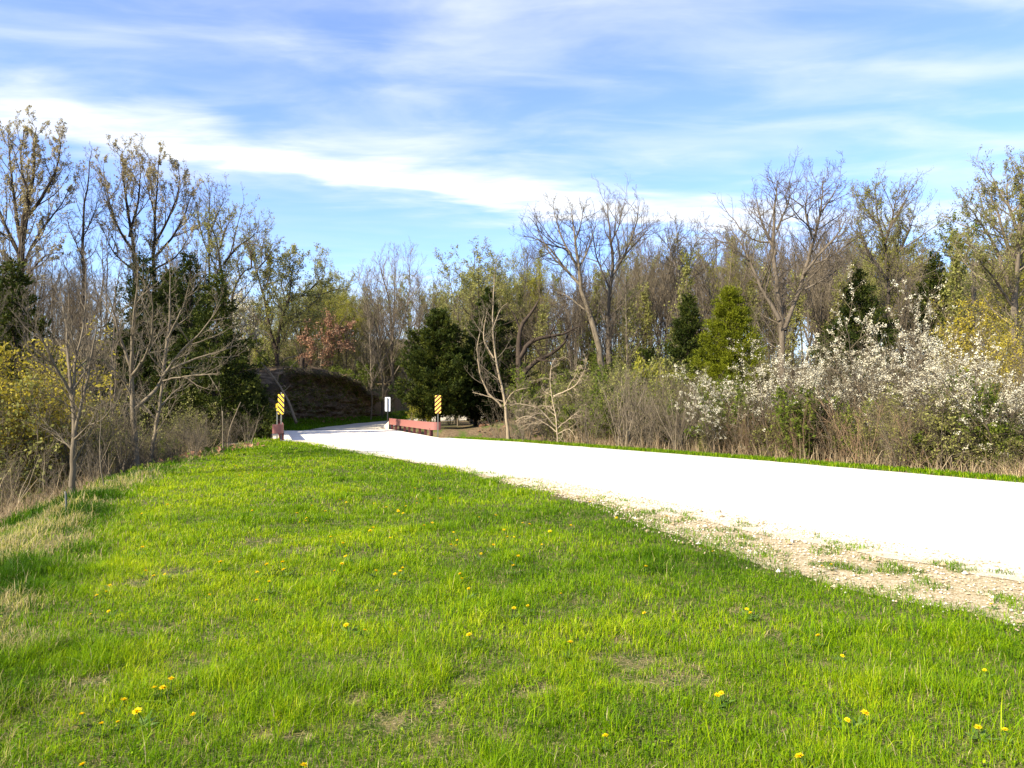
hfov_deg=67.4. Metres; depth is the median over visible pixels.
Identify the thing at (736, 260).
woodland tree
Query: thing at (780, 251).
woodland tree
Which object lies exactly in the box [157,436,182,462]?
shrub
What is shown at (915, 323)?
sapling
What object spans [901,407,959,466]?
shrub
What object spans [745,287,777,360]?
sapling
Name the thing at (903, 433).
shrub
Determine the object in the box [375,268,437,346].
woodland tree
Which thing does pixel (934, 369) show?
shrub
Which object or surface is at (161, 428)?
shrub
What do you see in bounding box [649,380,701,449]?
shrub
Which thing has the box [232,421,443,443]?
road bridge
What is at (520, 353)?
gnarled oak
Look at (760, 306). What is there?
woodland tree
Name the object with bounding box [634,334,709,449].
shrub
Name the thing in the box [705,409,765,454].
shrub
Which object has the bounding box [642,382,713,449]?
shrub
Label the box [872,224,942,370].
woodland tree
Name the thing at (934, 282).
cedar tree
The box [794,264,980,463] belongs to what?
shrub
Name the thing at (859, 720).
dandelion
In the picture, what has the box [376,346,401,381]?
shrub
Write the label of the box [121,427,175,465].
shrub
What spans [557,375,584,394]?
shrub
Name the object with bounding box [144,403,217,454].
shrub
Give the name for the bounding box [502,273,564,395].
woodland tree
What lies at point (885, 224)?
woodland tree
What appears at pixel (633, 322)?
sapling
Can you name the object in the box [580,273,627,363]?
woodland tree
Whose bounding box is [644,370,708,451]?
shrub
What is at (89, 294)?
woodland tree
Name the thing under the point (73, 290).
woodland tree
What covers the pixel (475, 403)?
cedar tree
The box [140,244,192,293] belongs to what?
woodland tree
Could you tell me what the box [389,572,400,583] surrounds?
dandelion
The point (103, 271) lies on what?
sapling
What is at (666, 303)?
woodland tree
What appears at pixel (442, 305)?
woodland tree
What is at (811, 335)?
woodland tree
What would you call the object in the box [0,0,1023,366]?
sky
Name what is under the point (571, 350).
sapling
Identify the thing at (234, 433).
shrub
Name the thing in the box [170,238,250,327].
woodland tree
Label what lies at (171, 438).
shrub
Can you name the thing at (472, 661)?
clover
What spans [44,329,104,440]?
sapling
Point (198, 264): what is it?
sapling
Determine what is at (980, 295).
woodland tree
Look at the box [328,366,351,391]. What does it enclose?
shrub
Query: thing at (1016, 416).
shrub
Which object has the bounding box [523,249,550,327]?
woodland tree
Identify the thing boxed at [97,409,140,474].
shrub
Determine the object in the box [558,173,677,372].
bare tree
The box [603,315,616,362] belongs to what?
sapling
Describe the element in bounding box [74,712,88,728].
dandelion
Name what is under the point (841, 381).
shrub
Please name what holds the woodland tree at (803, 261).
on the ground at (634, 661)
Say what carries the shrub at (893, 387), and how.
on the ground at (634, 661)
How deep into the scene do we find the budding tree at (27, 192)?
52.19 m
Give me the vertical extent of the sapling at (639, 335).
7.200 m
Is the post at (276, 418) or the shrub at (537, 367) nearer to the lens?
the post at (276, 418)
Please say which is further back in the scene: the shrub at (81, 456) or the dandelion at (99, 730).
the shrub at (81, 456)
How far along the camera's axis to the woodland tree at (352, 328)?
90.27 m
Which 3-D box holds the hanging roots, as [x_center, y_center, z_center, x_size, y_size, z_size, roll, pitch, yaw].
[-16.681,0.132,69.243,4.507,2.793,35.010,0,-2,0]
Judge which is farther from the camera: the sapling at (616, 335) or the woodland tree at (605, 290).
the woodland tree at (605, 290)
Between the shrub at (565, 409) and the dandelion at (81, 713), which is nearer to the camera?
the dandelion at (81, 713)
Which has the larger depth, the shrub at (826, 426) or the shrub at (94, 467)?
the shrub at (826, 426)
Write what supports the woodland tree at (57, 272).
on the ground at (634, 661)
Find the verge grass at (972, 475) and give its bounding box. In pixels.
[446,436,1023,482]
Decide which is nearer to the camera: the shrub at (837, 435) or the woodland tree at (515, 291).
the shrub at (837, 435)
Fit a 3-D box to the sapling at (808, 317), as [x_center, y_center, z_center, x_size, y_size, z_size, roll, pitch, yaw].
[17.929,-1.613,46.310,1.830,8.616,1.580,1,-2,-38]
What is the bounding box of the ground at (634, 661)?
[0,339,1023,767]
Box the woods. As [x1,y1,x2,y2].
[4,249,1022,418]
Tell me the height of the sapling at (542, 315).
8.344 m
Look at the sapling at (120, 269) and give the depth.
51.88 m
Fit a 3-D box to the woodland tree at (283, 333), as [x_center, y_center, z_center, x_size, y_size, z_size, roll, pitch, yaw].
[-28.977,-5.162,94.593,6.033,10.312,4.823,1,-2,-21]
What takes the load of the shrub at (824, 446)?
on the ground at (634, 661)
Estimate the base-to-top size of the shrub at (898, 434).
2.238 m
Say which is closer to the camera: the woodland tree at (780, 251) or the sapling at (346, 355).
the woodland tree at (780, 251)
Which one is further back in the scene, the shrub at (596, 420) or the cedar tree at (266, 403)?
the cedar tree at (266, 403)
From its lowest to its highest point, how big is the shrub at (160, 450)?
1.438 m
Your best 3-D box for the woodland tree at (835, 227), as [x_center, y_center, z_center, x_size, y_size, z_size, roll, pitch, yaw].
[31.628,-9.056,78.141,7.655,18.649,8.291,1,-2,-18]
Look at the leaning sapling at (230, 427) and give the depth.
29.49 m
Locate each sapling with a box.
[0,224,7,326]
[0,232,40,349]
[0,236,41,353]
[0,283,17,384]
[1,226,31,311]
[7,285,41,417]
[9,332,77,415]
[21,227,48,363]
[29,306,84,388]
[37,302,64,364]
[39,267,72,351]
[41,252,63,331]
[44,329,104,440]
[46,257,92,364]
[61,275,148,430]
[61,328,104,423]
[65,230,99,360]
[65,243,110,381]
[76,227,132,338]
[76,289,107,426]
[77,397,123,485]
[78,320,150,427]
[81,233,113,376]
[141,249,182,291]
[178,226,193,341]
[189,236,215,366]
[225,402,241,447]
[256,296,274,351]
[295,307,356,367]
[323,320,337,368]
[337,316,357,370]
[361,307,381,419]
[423,275,441,420]
[452,293,465,425]
[458,326,473,421]
[499,355,591,441]
[511,275,534,362]
[514,276,535,367]
[528,303,554,389]
[529,314,547,374]
[531,339,556,399]
[547,287,559,394]
[551,320,575,377]
[560,309,586,383]
[562,307,581,392]
[567,270,599,361]
[572,275,590,390]
[574,269,604,385]
[603,290,623,364]
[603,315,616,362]
[610,268,643,383]
[614,288,642,371]
[616,287,642,364]
[631,281,658,354]
[631,314,647,366]
[638,271,678,356]
[664,246,703,370]
[668,278,695,356]
[696,289,716,361]
[697,282,710,333]
[710,250,731,345]
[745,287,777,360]
[745,306,761,376]
[756,285,783,365]
[757,262,788,383]
[760,297,777,390]
[770,293,790,357]
[775,301,797,386]
[785,269,817,386]
[798,290,819,366]
[816,279,848,345]
[879,254,923,371]
[880,295,914,383]
[899,286,937,367]
[922,227,977,366]
[954,248,985,358]
[960,299,997,370]
[963,243,981,354]
[965,288,980,354]
[991,298,1021,354]
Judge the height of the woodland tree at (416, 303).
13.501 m
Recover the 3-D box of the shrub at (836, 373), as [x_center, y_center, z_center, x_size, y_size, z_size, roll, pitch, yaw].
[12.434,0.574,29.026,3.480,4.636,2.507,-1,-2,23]
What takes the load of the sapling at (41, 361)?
on the ground at (634, 661)
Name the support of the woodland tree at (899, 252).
on the ground at (634, 661)
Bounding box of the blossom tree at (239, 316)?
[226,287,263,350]
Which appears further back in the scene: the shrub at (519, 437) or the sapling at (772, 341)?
the sapling at (772, 341)
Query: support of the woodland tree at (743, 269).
on the ground at (634, 661)
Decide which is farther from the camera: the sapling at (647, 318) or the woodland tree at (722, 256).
the woodland tree at (722, 256)
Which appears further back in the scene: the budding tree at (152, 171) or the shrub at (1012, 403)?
the budding tree at (152, 171)
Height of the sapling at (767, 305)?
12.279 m
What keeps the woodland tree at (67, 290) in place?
on the ground at (634, 661)
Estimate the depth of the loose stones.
9.01 m
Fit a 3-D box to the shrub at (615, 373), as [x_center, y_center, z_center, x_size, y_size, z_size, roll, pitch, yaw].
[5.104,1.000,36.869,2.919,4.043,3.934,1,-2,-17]
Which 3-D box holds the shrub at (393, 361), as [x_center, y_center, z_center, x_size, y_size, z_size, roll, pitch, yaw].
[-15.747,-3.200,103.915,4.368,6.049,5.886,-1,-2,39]
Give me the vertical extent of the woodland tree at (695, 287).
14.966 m
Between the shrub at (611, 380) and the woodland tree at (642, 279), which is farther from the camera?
the woodland tree at (642, 279)
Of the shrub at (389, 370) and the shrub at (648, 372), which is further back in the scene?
the shrub at (389, 370)
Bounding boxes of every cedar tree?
[0,255,107,434]
[77,250,211,435]
[98,264,225,370]
[109,250,263,446]
[128,265,279,457]
[218,338,288,440]
[244,372,272,411]
[388,307,490,421]
[454,286,538,423]
[455,327,501,425]
[660,291,716,409]
[684,283,775,412]
[814,266,911,418]
[892,249,977,403]
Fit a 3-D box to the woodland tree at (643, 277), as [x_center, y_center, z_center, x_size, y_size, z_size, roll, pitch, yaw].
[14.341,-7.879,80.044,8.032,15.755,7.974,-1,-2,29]
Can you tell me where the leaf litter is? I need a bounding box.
[55,356,1017,476]
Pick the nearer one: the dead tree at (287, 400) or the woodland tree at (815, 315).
the dead tree at (287, 400)
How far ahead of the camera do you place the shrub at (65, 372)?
24.21 m
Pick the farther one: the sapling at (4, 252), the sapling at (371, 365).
the sapling at (371, 365)
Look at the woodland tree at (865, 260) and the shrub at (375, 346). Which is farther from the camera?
the shrub at (375, 346)
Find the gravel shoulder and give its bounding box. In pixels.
[456,470,1023,625]
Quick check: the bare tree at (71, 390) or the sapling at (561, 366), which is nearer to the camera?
the bare tree at (71, 390)
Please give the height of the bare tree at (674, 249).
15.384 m
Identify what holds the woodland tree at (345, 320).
on the ground at (634, 661)
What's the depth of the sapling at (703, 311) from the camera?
59.49 m
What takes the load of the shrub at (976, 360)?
on the ground at (634, 661)
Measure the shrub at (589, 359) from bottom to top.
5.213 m
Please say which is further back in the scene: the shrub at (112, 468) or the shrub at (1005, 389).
the shrub at (112, 468)
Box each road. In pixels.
[292,438,1023,581]
[316,415,466,429]
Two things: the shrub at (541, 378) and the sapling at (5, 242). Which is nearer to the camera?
the sapling at (5, 242)
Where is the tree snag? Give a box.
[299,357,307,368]
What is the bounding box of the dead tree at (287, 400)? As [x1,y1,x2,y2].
[261,362,297,423]
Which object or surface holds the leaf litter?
on the ground at (634, 661)
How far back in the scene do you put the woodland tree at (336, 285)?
110.25 m
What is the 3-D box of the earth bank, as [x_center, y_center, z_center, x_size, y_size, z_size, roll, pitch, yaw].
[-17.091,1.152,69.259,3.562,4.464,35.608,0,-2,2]
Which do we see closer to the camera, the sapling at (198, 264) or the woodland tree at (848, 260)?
the sapling at (198, 264)
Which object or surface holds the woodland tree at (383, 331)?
on the ground at (634, 661)
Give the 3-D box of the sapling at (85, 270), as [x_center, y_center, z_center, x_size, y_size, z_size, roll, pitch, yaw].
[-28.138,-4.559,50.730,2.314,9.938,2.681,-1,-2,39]
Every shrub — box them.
[0,315,122,513]
[0,360,93,512]
[0,370,92,515]
[0,443,43,512]
[0,463,12,501]
[2,338,129,490]
[9,431,68,507]
[18,488,51,507]
[27,441,78,489]
[28,438,87,495]
[30,472,68,499]
[38,389,129,487]
[47,395,123,487]
[48,391,144,484]
[59,372,178,476]
[66,391,120,444]
[69,398,161,438]
[79,437,121,484]
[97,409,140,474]
[103,413,143,466]
[103,420,139,476]
[106,427,146,462]
[111,427,156,468]
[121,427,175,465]
[125,421,171,466]
[126,407,183,459]
[126,415,187,450]
[138,443,153,467]
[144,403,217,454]
[144,432,179,462]
[151,418,191,460]
[157,436,180,460]
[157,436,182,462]
[158,420,188,456]
[163,388,230,449]
[170,411,220,454]
[176,409,213,456]
[177,405,227,451]
[214,413,235,446]
[223,413,245,444]
[225,406,266,445]
[253,341,279,367]
[256,336,304,362]
[279,358,290,366]
[283,344,310,366]
[321,350,354,370]
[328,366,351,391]
[333,361,370,395]
[334,334,370,374]
[353,362,380,390]
[362,325,400,375]
[369,336,412,385]
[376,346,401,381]
[383,340,409,379]
[394,347,410,390]
[405,399,432,421]
[444,410,458,424]
[477,384,546,440]
[496,368,516,418]
[497,394,538,439]
[500,362,576,433]
[502,385,548,439]
[511,342,551,387]
[511,353,544,401]
[526,339,552,389]
[527,390,558,440]
[528,361,555,396]
[528,369,605,441]
[547,388,591,439]
[548,335,596,391]
[549,387,589,442]
[553,401,593,441]
[554,377,618,443]
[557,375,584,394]
[567,361,614,436]
[569,392,619,444]
[575,386,634,444]
[580,355,655,408]
[584,364,645,439]
[585,352,655,446]
[586,357,618,391]
[591,363,645,409]
[593,346,632,364]
[594,366,648,444]
[598,353,632,390]
[602,374,659,447]
[603,363,629,389]
[604,346,663,372]
[612,375,664,446]
[613,374,682,440]
[616,362,667,447]
[616,385,676,446]
[623,374,674,448]
[630,358,667,394]
[633,345,692,384]
[633,349,680,396]
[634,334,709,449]
[635,379,686,447]
[636,388,681,448]
[638,376,698,450]
[640,344,679,371]
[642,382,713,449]
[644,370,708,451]
[645,365,692,392]
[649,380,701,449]
[652,390,688,447]
[659,392,704,449]
[662,362,782,454]
[665,391,728,451]
[666,394,708,449]
[668,364,739,449]
[668,374,721,448]
[684,372,767,452]
[689,384,770,454]
[693,398,764,452]
[695,396,738,448]
[695,413,741,453]
[701,367,768,415]
[705,404,752,452]
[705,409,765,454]
[712,397,772,455]
[715,384,760,437]
[718,367,778,409]
[721,402,767,454]
[722,337,833,457]
[724,412,771,450]
[738,345,777,375]
[739,398,775,455]
[743,349,826,448]
[747,348,796,410]
[748,401,816,458]
[754,400,782,456]
[759,403,803,458]
[763,329,939,461]
[763,384,826,456]
[766,381,839,460]
[771,328,890,457]
[771,391,832,458]
[779,319,879,413]
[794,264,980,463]
[795,347,890,402]
[796,325,898,462]
[796,364,869,463]
[800,387,863,461]
[801,398,847,460]
[810,342,1015,470]
[811,381,901,463]
[812,412,845,460]
[815,411,865,462]
[817,349,932,453]
[822,387,927,464]
[826,325,976,466]
[848,402,891,463]
[849,382,923,466]
[856,347,927,456]
[856,398,907,466]
[857,336,1023,474]
[861,398,946,467]
[863,380,933,465]
[864,390,933,467]
[867,402,938,467]
[871,323,1020,470]
[874,361,954,455]
[875,398,928,467]
[878,380,994,472]
[878,409,929,466]
[893,342,1012,412]
[898,321,1023,468]
[900,365,1018,472]
[900,395,982,470]
[901,381,983,470]
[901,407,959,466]
[928,293,1023,399]
[935,306,1023,417]
[950,313,1023,461]
[959,392,1009,472]
[970,417,1023,473]
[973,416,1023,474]
[984,377,1023,425]
[988,410,1023,440]
[991,391,1023,441]
[994,379,1023,459]
[998,347,1023,422]
[1010,347,1023,396]
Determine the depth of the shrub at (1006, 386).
19.57 m
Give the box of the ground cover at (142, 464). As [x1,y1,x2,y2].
[26,356,993,502]
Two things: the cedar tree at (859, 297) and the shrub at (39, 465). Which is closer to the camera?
the shrub at (39, 465)
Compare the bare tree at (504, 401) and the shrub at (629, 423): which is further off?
the bare tree at (504, 401)
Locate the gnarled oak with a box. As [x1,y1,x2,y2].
[490,289,590,417]
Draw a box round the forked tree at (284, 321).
[233,237,366,392]
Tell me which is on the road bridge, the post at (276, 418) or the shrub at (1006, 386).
the post at (276, 418)
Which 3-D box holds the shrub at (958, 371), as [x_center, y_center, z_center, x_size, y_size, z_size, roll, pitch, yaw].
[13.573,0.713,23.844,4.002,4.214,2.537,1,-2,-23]
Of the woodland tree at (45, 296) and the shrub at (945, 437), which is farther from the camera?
the woodland tree at (45, 296)
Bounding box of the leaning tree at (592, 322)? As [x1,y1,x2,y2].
[507,193,618,370]
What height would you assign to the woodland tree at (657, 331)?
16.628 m
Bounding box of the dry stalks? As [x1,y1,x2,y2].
[0,445,217,521]
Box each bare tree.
[8,265,126,494]
[45,143,115,356]
[79,229,249,469]
[125,305,199,465]
[174,172,231,328]
[240,286,277,363]
[347,236,434,399]
[464,257,532,439]
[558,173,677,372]
[649,211,717,340]
[680,146,890,401]
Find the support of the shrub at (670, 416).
on the ground at (634, 661)
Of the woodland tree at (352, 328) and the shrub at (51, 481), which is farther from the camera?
the woodland tree at (352, 328)
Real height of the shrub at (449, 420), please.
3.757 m
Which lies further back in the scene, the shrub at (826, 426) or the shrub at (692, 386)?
the shrub at (692, 386)
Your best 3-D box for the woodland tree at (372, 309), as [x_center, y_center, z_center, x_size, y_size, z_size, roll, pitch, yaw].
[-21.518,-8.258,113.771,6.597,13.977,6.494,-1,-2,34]
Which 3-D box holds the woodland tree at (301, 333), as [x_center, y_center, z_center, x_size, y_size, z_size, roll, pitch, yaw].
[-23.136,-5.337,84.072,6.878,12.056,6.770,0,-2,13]
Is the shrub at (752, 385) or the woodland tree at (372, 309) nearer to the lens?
the shrub at (752, 385)
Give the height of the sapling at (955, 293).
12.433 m
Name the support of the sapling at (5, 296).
on the ground at (634, 661)
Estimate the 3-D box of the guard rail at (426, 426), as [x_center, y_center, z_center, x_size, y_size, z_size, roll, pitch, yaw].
[-6.143,2.687,45.928,0.508,1.080,13.391,1,-2,-19]
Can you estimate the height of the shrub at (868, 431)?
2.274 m
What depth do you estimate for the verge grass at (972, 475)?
21.60 m
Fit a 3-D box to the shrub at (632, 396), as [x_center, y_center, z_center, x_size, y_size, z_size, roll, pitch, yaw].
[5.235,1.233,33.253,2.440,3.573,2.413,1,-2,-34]
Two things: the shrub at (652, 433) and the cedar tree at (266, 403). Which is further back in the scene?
the cedar tree at (266, 403)
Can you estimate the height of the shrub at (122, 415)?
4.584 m
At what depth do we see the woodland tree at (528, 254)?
102.34 m
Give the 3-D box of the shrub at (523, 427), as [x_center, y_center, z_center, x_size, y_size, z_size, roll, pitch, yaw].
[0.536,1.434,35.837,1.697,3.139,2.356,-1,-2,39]
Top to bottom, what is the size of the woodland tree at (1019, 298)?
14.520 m
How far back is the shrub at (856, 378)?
25.86 m
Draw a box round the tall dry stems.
[0,433,226,517]
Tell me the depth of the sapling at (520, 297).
66.95 m
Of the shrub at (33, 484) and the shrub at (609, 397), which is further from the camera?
the shrub at (609, 397)
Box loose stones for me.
[482,477,1023,630]
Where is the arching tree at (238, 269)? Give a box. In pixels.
[205,208,283,338]
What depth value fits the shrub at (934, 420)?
19.77 m
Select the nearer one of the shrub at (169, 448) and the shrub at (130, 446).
the shrub at (169, 448)
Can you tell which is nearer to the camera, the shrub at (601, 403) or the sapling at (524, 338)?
the shrub at (601, 403)
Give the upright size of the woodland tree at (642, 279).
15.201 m
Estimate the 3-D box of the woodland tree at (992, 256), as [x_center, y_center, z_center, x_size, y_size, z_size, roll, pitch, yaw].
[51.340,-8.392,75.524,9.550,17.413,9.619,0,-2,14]
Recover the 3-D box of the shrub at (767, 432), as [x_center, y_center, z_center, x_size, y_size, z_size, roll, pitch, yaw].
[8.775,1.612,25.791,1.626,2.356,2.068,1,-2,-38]
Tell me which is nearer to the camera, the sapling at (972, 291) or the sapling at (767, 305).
the sapling at (972, 291)
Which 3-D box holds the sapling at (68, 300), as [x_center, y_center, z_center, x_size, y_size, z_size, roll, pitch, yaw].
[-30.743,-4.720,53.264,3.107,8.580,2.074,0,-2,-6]
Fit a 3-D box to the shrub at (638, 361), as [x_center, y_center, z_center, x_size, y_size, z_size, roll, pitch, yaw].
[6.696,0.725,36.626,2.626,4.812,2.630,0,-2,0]
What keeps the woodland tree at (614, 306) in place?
on the ground at (634, 661)
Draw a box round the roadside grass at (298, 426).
[267,410,442,430]
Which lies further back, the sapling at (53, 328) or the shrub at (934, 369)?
the sapling at (53, 328)
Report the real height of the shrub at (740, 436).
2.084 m
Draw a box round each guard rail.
[272,419,283,439]
[389,418,440,436]
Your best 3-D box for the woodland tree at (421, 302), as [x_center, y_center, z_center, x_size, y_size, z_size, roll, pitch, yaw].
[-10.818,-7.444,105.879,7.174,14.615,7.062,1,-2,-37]
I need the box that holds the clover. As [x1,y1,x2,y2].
[0,505,1023,767]
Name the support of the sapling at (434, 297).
on the ground at (634, 661)
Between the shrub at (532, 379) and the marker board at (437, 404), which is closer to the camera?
the marker board at (437, 404)
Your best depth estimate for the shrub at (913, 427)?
20.20 m
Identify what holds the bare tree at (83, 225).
on the ground at (634, 661)
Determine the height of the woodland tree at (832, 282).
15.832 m
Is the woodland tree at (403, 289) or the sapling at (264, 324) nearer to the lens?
the sapling at (264, 324)
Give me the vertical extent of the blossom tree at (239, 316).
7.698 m
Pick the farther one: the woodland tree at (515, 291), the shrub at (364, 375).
the shrub at (364, 375)
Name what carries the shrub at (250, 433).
on the ground at (634, 661)
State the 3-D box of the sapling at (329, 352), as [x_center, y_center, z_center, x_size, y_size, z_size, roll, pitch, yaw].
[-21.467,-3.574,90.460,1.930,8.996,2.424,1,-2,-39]
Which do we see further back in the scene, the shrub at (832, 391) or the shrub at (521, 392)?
the shrub at (521, 392)
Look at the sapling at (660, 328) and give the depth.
67.23 m
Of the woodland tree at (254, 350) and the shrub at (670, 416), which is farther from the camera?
the woodland tree at (254, 350)
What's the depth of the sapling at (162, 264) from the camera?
50.76 m
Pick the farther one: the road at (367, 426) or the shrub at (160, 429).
the road at (367, 426)
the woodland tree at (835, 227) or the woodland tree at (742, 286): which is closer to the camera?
the woodland tree at (742, 286)
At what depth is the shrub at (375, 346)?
107.31 m
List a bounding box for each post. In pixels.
[64,491,66,514]
[276,404,277,438]
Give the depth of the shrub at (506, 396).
55.06 m
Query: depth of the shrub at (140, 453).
25.78 m
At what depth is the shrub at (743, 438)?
25.45 m
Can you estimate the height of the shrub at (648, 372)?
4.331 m
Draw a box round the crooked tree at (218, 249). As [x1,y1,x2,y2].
[189,182,286,321]
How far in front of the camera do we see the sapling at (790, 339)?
67.80 m
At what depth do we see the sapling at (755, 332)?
46.31 m
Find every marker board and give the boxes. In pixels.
[278,392,283,440]
[385,397,389,422]
[435,395,440,436]
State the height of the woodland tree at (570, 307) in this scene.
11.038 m
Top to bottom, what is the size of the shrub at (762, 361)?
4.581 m
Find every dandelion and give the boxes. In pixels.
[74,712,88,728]
[89,722,107,738]
[106,697,131,716]
[129,707,158,734]
[145,686,166,699]
[150,685,173,702]
[155,677,178,694]
[179,712,206,727]
[339,623,357,635]
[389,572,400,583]
[462,633,480,649]
[507,607,523,618]
[562,640,579,658]
[594,733,615,749]
[701,693,728,709]
[717,691,736,706]
[740,608,755,616]
[795,752,822,767]
[830,654,846,663]
[833,713,859,733]
[847,709,869,734]
[965,724,996,741]
[979,669,995,679]
[999,727,1020,745]
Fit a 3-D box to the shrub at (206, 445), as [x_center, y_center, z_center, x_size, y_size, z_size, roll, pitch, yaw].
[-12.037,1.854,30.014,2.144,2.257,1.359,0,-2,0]
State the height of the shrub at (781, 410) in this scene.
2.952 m
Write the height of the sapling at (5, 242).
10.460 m
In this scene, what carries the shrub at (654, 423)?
on the ground at (634, 661)
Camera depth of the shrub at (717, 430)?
26.55 m
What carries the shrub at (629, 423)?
on the ground at (634, 661)
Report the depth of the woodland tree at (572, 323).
64.95 m
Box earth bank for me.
[245,368,381,419]
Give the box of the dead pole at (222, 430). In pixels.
[221,406,223,447]
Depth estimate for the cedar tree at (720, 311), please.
37.65 m
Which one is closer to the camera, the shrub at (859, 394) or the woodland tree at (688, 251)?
the shrub at (859, 394)
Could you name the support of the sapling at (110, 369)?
on the ground at (634, 661)
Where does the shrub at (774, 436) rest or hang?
on the ground at (634, 661)
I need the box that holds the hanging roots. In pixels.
[261,366,380,399]
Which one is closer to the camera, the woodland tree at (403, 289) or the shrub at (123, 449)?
the shrub at (123, 449)
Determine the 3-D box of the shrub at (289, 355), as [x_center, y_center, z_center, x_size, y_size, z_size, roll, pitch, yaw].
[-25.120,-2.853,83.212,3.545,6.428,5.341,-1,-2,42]
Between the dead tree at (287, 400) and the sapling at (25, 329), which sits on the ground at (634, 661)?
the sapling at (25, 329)
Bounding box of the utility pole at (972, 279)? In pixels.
[967,262,980,318]
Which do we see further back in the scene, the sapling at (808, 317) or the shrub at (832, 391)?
the sapling at (808, 317)
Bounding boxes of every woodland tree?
[0,248,71,342]
[12,241,75,346]
[41,276,93,354]
[48,265,90,317]
[54,262,122,359]
[60,270,89,336]
[64,267,110,344]
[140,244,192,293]
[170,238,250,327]
[236,294,278,364]
[264,282,304,362]
[270,301,294,352]
[274,282,326,364]
[282,276,314,350]
[296,290,339,365]
[300,277,362,365]
[302,287,349,366]
[304,267,357,355]
[316,292,375,371]
[317,269,361,357]
[322,303,356,356]
[324,274,351,369]
[341,281,383,360]
[346,300,376,372]
[348,294,381,360]
[353,282,391,362]
[354,267,414,414]
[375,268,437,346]
[376,285,406,344]
[390,269,434,419]
[410,279,459,323]
[414,276,454,346]
[426,235,528,423]
[430,289,464,324]
[435,266,505,345]
[450,241,532,348]
[459,291,478,422]
[465,266,537,380]
[468,254,544,341]
[492,241,566,297]
[498,274,560,359]
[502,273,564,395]
[504,241,568,346]
[516,241,547,287]
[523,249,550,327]
[530,286,598,361]
[534,279,569,350]
[544,271,593,359]
[550,251,602,356]
[570,243,594,344]
[576,278,605,365]
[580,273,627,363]
[582,257,631,341]
[589,223,680,349]
[592,231,663,342]
[600,263,640,356]
[607,234,692,348]
[622,259,645,345]
[628,228,652,341]
[631,221,694,358]
[631,236,680,350]
[639,245,680,351]
[643,226,712,346]
[648,231,723,336]
[658,256,679,345]
[670,256,719,328]
[671,240,757,328]
[676,227,766,349]
[687,220,768,310]
[688,260,710,337]
[694,258,747,340]
[696,227,780,342]
[707,229,769,306]
[716,235,728,275]
[718,240,750,344]
[720,213,793,362]
[720,240,788,333]
[739,215,810,377]
[741,257,777,334]
[760,246,777,344]
[770,238,804,341]
[771,220,848,387]
[775,214,862,374]
[781,208,870,332]
[785,277,816,377]
[788,243,856,343]
[799,221,858,330]
[803,219,869,318]
[825,254,898,331]
[832,226,888,329]
[833,223,920,343]
[840,229,931,341]
[844,207,931,345]
[845,227,931,350]
[852,244,879,303]
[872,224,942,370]
[888,239,943,322]
[895,258,943,331]
[938,239,990,286]
[946,262,1004,344]
[947,251,1000,337]
[967,238,1023,338]
[970,224,1021,330]
[985,250,1023,380]
[986,218,1023,303]
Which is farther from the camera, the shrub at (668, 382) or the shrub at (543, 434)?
the shrub at (543, 434)
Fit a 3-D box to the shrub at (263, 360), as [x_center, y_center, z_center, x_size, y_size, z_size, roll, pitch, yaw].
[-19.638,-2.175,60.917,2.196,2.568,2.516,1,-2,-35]
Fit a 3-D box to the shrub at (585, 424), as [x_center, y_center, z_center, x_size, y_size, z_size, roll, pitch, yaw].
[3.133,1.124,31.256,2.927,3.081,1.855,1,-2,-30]
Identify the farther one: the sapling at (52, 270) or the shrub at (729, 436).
the sapling at (52, 270)
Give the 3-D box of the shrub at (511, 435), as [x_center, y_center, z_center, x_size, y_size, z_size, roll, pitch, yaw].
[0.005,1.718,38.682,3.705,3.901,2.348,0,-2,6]
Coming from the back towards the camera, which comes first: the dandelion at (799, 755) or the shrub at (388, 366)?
the shrub at (388, 366)
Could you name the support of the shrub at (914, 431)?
on the ground at (634, 661)
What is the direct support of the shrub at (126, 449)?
on the ground at (634, 661)
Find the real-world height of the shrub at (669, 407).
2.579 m
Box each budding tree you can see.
[0,105,93,363]
[90,133,216,313]
[834,167,960,360]
[920,207,996,343]
[934,144,1023,415]
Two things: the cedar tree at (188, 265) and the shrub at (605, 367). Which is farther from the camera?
the shrub at (605, 367)
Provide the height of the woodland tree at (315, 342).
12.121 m
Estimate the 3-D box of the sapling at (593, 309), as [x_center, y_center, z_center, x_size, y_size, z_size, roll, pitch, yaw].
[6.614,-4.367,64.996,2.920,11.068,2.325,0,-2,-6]
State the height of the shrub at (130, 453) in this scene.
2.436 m
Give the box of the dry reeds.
[561,420,1023,477]
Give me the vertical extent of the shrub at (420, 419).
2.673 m
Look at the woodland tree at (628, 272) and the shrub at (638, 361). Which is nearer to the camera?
the shrub at (638, 361)
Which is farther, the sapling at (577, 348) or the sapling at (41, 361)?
the sapling at (577, 348)
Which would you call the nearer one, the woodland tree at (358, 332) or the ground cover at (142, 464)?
the ground cover at (142, 464)
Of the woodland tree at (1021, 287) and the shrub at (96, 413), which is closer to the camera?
the shrub at (96, 413)
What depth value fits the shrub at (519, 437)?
36.96 m

